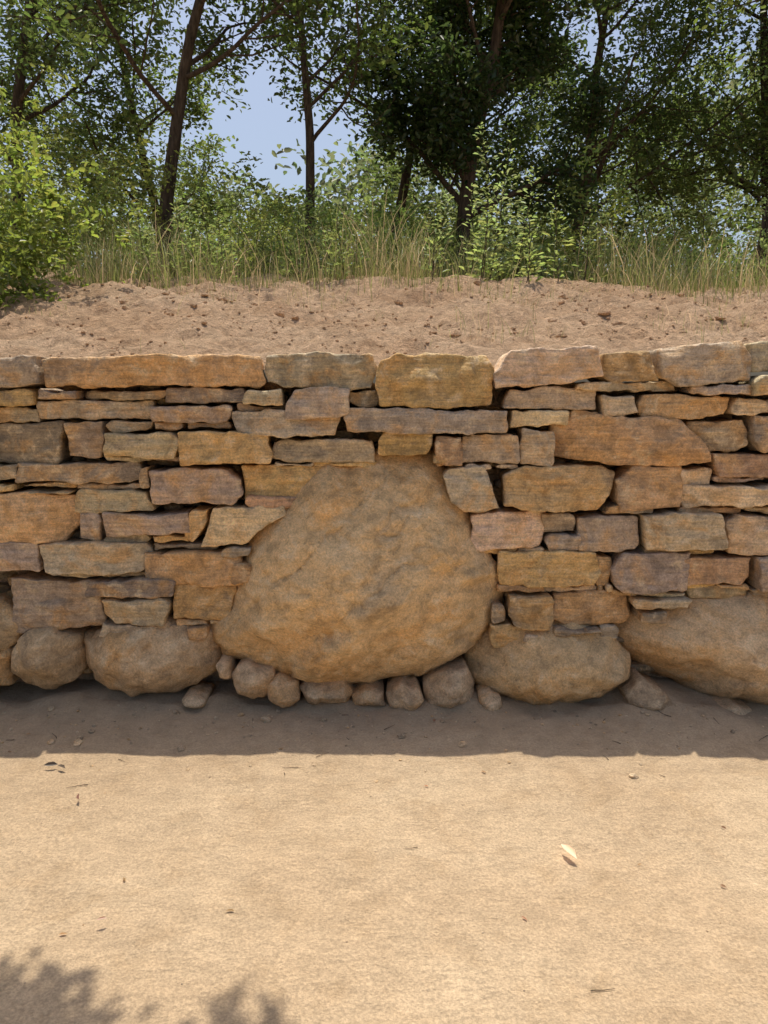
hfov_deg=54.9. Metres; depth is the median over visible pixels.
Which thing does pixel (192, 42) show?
oak tree
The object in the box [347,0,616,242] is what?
oak tree
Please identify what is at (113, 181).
shrubs
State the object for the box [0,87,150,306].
bramble bush
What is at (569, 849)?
leaf litter
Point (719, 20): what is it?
oak tree
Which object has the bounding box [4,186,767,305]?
tall grass
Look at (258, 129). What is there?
sky
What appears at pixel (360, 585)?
boulders
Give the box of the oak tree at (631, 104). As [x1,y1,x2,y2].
[479,0,767,277]
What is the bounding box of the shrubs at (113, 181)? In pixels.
[0,63,767,287]
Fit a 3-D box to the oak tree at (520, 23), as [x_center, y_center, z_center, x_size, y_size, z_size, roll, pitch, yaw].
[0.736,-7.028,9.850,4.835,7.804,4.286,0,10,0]
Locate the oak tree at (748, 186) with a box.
[603,0,767,220]
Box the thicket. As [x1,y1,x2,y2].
[0,79,767,283]
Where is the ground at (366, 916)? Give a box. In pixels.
[0,676,767,1023]
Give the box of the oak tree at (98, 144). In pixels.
[0,0,241,247]
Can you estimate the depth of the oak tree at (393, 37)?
8.24 m
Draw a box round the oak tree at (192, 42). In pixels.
[0,0,440,263]
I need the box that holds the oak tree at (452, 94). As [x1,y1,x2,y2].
[343,0,631,275]
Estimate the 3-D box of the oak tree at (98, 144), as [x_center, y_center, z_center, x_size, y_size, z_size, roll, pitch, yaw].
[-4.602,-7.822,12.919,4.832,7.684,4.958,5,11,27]
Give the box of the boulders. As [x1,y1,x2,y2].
[0,448,767,714]
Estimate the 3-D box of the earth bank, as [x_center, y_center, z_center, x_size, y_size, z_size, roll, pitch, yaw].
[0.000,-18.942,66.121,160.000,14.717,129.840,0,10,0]
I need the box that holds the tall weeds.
[3,122,767,284]
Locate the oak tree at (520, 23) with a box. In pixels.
[248,0,624,269]
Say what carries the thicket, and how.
on the earth bank
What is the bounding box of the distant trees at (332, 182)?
[0,18,761,280]
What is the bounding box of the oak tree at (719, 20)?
[603,0,767,282]
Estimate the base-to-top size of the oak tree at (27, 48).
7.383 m
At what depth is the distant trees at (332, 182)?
26.46 m
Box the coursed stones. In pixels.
[0,341,767,673]
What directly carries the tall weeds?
on the earth bank
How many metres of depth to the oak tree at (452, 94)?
8.91 m
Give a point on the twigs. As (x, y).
(417, 847)
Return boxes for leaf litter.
[8,719,726,933]
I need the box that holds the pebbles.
[1,704,766,994]
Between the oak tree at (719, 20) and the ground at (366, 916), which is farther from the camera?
the oak tree at (719, 20)
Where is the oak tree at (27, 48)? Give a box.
[0,0,182,248]
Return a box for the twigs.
[52,711,767,990]
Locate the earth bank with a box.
[0,271,767,369]
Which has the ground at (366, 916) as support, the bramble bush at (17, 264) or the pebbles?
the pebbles
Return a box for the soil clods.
[1,275,767,357]
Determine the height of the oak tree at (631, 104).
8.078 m
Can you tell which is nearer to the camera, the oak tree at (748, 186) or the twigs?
the twigs
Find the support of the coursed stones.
on the ground at (366, 916)
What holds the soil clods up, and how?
on the earth bank
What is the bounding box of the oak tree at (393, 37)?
[221,0,437,277]

